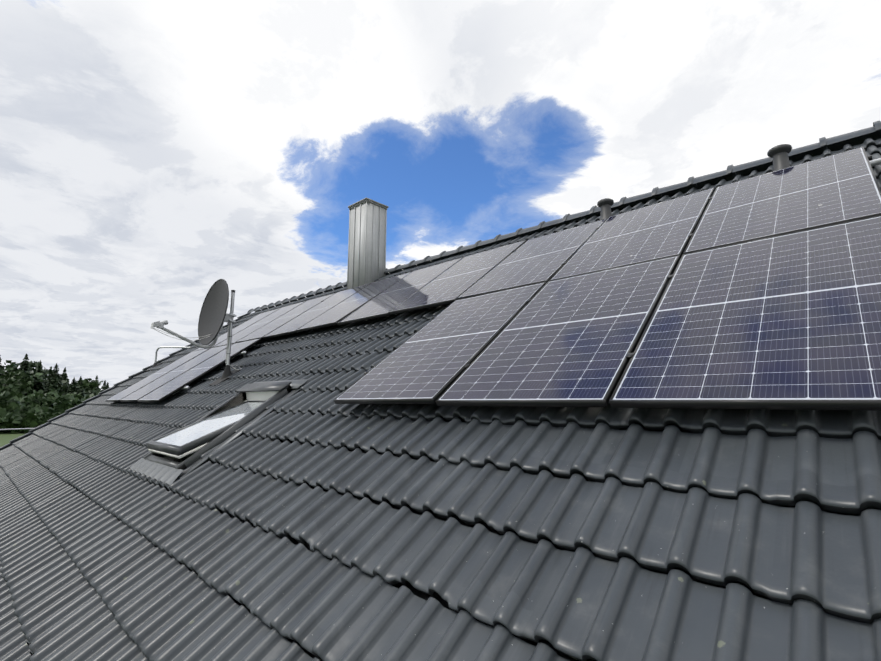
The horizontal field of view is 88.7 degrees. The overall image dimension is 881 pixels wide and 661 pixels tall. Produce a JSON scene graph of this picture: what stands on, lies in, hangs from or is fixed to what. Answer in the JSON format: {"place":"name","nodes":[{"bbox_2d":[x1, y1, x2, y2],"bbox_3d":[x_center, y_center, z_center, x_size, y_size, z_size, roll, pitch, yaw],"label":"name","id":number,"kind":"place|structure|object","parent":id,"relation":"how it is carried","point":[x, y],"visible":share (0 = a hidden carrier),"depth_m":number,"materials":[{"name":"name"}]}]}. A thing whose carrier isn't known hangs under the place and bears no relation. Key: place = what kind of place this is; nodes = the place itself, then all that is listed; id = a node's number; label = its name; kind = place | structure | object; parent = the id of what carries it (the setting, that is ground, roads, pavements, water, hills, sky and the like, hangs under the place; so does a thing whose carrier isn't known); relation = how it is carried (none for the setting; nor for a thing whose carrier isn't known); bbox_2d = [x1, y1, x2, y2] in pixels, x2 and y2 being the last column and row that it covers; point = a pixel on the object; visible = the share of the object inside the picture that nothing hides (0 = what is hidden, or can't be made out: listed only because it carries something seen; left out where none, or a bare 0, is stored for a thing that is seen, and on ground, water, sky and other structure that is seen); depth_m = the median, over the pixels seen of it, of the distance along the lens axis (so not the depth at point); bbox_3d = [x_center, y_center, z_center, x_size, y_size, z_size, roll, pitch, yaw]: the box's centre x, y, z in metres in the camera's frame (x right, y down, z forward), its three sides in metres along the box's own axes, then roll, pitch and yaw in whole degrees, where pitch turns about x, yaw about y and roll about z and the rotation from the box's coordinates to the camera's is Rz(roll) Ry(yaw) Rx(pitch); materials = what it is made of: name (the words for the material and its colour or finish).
{"place":"outdoors","nodes":[
{"label":"outdoors","id":0,"kind":"place"},
{"bbox_2d":[0,433,25,446],"bbox_3d":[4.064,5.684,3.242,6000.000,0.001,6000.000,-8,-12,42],"label":"ground","id":1,"kind":"structure","parent":0,"point":[5,438],"depth_m":62.03,"materials":[{"name":"green plant"}]},
{"bbox_2d":[0,405,7,432],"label":"bush","id":2,"kind":"object","parent":1,"relation":"on","point":[2,424],"visible":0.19,"depth_m":70.39,"materials":[{"name":"green plant"}]},
{"bbox_2d":[0,395,18,405],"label":"tree","id":3,"kind":"object","parent":1,"relation":"on","point":[4,397],"visible":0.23,"depth_m":77.80,"materials":[{"name":"green plant"}]},
{"bbox_2d":[0,407,19,424],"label":"bush","id":4,"kind":"object","parent":1,"relation":"on","point":[3,413],"visible":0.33,"depth_m":69.01,"materials":[{"name":"green plant"}]},
{"bbox_2d":[0,362,23,379],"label":"tree","id":5,"kind":"object","parent":1,"relation":"on","point":[9,369],"visible":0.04,"depth_m":116.46,"materials":[{"name":"green plant"}]},
{"bbox_2d":[0,389,23,397],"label":"tree","id":6,"kind":"object","parent":1,"relation":"on","point":[12,394],"visible":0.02,"depth_m":89.54,"materials":[{"name":"green plant"}]},
{"bbox_2d":[2,401,26,432],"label":"bush","id":7,"kind":"object","parent":1,"relation":"on","point":[12,406],"visible":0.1,"depth_m":71.86,"materials":[{"name":"green plant"}]},
{"bbox_2d":[1,360,38,375],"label":"tree","id":8,"kind":"object","parent":1,"relation":"on","point":[30,362],"visible":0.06,"depth_m":131.56,"materials":[{"name":"green plant"}]},
{"bbox_2d":[0,369,42,395],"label":"tree","id":9,"kind":"object","parent":1,"relation":"on","point":[22,381],"visible":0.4,"depth_m":109.55,"materials":[{"name":"green plant"}]},
{"bbox_2d":[19,353,29,370],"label":"conifer","id":10,"kind":"object","parent":1,"relation":"on","point":[25,365],"visible":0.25,"depth_m":125.57,"materials":[{"name":"green plant"}]},
{"bbox_2d":[0,406,52,433],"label":"bush","id":11,"kind":"object","parent":1,"relation":"on","point":[36,417],"visible":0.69,"depth_m":69.85,"materials":[{"name":"green plant"}]},
{"bbox_2d":[23,390,50,396],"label":"tree","id":12,"kind":"object","parent":1,"relation":"on","point":[39,391],"depth_m":102.66,"materials":[{"name":"green plant"}]},
{"bbox_2d":[25,403,50,421],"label":"bush","id":13,"kind":"object","parent":1,"relation":"on","point":[29,407],"depth_m":74.60,"materials":[{"name":"green plant"}]},
{"bbox_2d":[19,393,57,407],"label":"bush","id":14,"kind":"object","parent":1,"relation":"on","point":[35,399],"visible":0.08,"depth_m":78.62,"materials":[{"name":"green plant"}]},
{"bbox_2d":[32,360,45,391],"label":"conifer","id":15,"kind":"object","parent":1,"relation":"on","point":[38,386],"visible":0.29,"depth_m":114.74,"materials":[{"name":"green plant"}]},
{"bbox_2d":[25,365,63,389],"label":"tree","id":16,"kind":"object","parent":1,"relation":"on","point":[46,372],"visible":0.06,"depth_m":119.34,"materials":[{"name":"green plant"}]},
{"bbox_2d":[43,392,59,401],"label":"tree","id":17,"kind":"object","parent":1,"relation":"on","point":[50,395],"visible":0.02,"depth_m":92.32,"materials":[{"name":"green plant"}]},
{"bbox_2d":[43,363,61,393],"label":"conifer","id":18,"kind":"object","parent":1,"relation":"on","point":[54,382],"visible":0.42,"depth_m":113.91,"materials":[{"name":"green plant"}]},
{"bbox_2d":[43,375,76,394],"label":"tree","id":19,"kind":"object","parent":1,"relation":"on","point":[61,379],"visible":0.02,"depth_m":123.03,"materials":[{"name":"green plant"}]},
{"bbox_2d":[44,388,79,395],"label":"tree","id":20,"kind":"object","parent":1,"relation":"on","point":[52,390],"visible":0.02,"depth_m":104.88,"materials":[{"name":"green plant"}]},
{"bbox_2d":[48,380,80,395],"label":"tree","id":21,"kind":"object","parent":1,"relation":"on","point":[64,387],"visible":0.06,"depth_m":121.32,"materials":[{"name":"green plant"}]},
{"bbox_2d":[47,397,82,421],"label":"tree","id":22,"kind":"object","parent":1,"relation":"on","point":[62,406],"visible":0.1,"depth_m":76.73,"materials":[{"name":"green plant"}]},
{"bbox_2d":[62,367,67,384],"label":"conifer","id":23,"kind":"object","parent":1,"relation":"on","point":[64,374],"visible":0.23,"depth_m":155.69,"materials":[{"name":"green plant"}]},
{"bbox_2d":[57,394,74,400],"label":"tree","id":24,"kind":"object","parent":1,"relation":"on","point":[67,396],"depth_m":96.02,"materials":[{"name":"green plant"}]},
{"bbox_2d":[66,377,77,393],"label":"conifer","id":25,"kind":"object","parent":1,"relation":"on","point":[72,388],"visible":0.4,"depth_m":114.95,"materials":[{"name":"green plant"}]},
{"bbox_2d":[65,393,88,401],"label":"tree","id":26,"kind":"object","parent":1,"relation":"on","point":[80,398],"depth_m":99.80,"materials":[{"name":"green plant"}]},
{"bbox_2d":[77,376,82,388],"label":"conifer","id":27,"kind":"object","parent":1,"relation":"on","point":[80,380],"visible":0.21,"depth_m":124.85,"materials":[{"name":"green plant"}]},
{"bbox_2d":[76,387,91,396],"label":"tree","id":28,"kind":"object","parent":1,"relation":"on","point":[86,391],"visible":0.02,"depth_m":119.16,"materials":[{"name":"green plant"}]},
{"bbox_2d":[76,378,102,393],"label":"tree","id":29,"kind":"object","parent":1,"relation":"on","point":[87,383],"visible":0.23,"depth_m":146.26,"materials":[{"name":"green plant"}]},
{"bbox_2d":[83,391,99,397],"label":"tree","id":30,"kind":"object","parent":1,"relation":"on","point":[89,395],"depth_m":110.89,"materials":[{"name":"green plant"}]},
{"bbox_2d":[94,376,98,389],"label":"conifer","id":31,"kind":"object","parent":1,"relation":"on","point":[96,387],"visible":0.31,"depth_m":163.12,"materials":[{"name":"green plant"}]},
{"bbox_2d":[0,0,880,389],"label":"sky","id":32,"kind":"structure","parent":0,"point":[154,153],"materials":[{"name":"white"}]},
{"bbox_2d":[23,135,880,660],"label":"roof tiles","id":33,"kind":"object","parent":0,"point":[407,585],"depth_m":2.18,"materials":[{"name":"tile"}]},
{"bbox_2d":[347,197,388,288],"bbox_3d":[-1.548,-1.565,9.021,0.780,2.158,0.762,-8,-12,42],"label":"chimney","id":34,"kind":"object","parent":33,"relation":"on","point":[367,242],"visible":0.88,"depth_m":8.93,"materials":[{"name":"metal"}]},
{"bbox_2d":[0,138,880,660],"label":"roof tiles","id":35,"kind":"object","parent":33,"relation":"attached to","point":[84,578],"visible":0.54,"depth_m":1.94,"materials":[{"name":"grey tile"}]},
{"bbox_2d":[0,312,250,449],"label":"verge tiles","id":36,"kind":"object","parent":35,"relation":"on","point":[76,407],"visible":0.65,"depth_m":10.24,"materials":[{"name":"grey tile"}]},
{"bbox_2d":[0,428,33,429],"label":"road","id":37,"kind":"structure","parent":36,"relation":"attached to","point":[17,429],"depth_m":9.34,"materials":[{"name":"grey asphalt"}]},
{"bbox_2d":[145,346,190,371],"bbox_3d":[-6.703,0.708,11.106,0.380,0.626,0.982,-22,-24,68],"label":"metal pipe","id":38,"kind":"object","parent":35,"relation":"on","point":[155,364],"visible":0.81,"depth_m":11.04,"materials":[{"name":"silver metal"}]},
{"bbox_2d":[151,279,241,385],"bbox_3d":[-3.286,-0.004,6.242,0.826,1.533,1.040,-1,-9,4],"label":"satellite dish","id":39,"kind":"object","parent":35,"relation":"on","point":[214,316],"visible":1,"depth_m":6.46,"materials":[{"name":"paint"}]},
{"bbox_2d":[129,379,308,484],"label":"roof window","id":40,"kind":"structure","parent":35,"relation":"in","point":[225,420],"depth_m":4.26,"materials":[{"name":"grey metal"}]},
{"bbox_2d":[105,146,880,410],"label":"pv frames","id":41,"kind":"object","parent":35,"relation":"on","point":[870,405],"visible":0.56,"depth_m":2.78,"materials":[{"name":"metal"}]},
{"bbox_2d":[107,147,880,399],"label":"solar panels","id":42,"kind":"object","parent":41,"relation":"in","point":[795,316],"visible":0.85,"depth_m":2.85,"materials":[{"name":"blue glass"}]},
{"bbox_2d":[125,155,880,394],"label":"clamps","id":43,"kind":"object","parent":35,"relation":"on","point":[875,162],"visible":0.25,"depth_m":3.48,"materials":[{"name":"silver metal"}]},
{"bbox_2d":[597,198,613,219],"bbox_3d":[2.013,-1.400,5.486,0.300,0.399,0.290,-8,-12,42],"label":"roof vent","id":44,"kind":"object","parent":35,"relation":"on","point":[605,204],"visible":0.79,"depth_m":5.45,"materials":[{"name":"plastic"}]},
{"bbox_2d":[767,144,791,170],"bbox_3d":[3.275,-1.578,4.330,0.300,0.399,0.290,-8,-12,42],"label":"roof vent","id":45,"kind":"object","parent":35,"relation":"on","point":[778,154],"visible":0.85,"depth_m":4.30,"materials":[{"name":"plastic"}]},
{"bbox_2d":[247,120,880,312],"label":"ridge caps","id":46,"kind":"object","parent":33,"relation":"on","point":[824,143],"visible":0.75,"depth_m":5.75,"materials":[{"name":"tile"}]}
]}

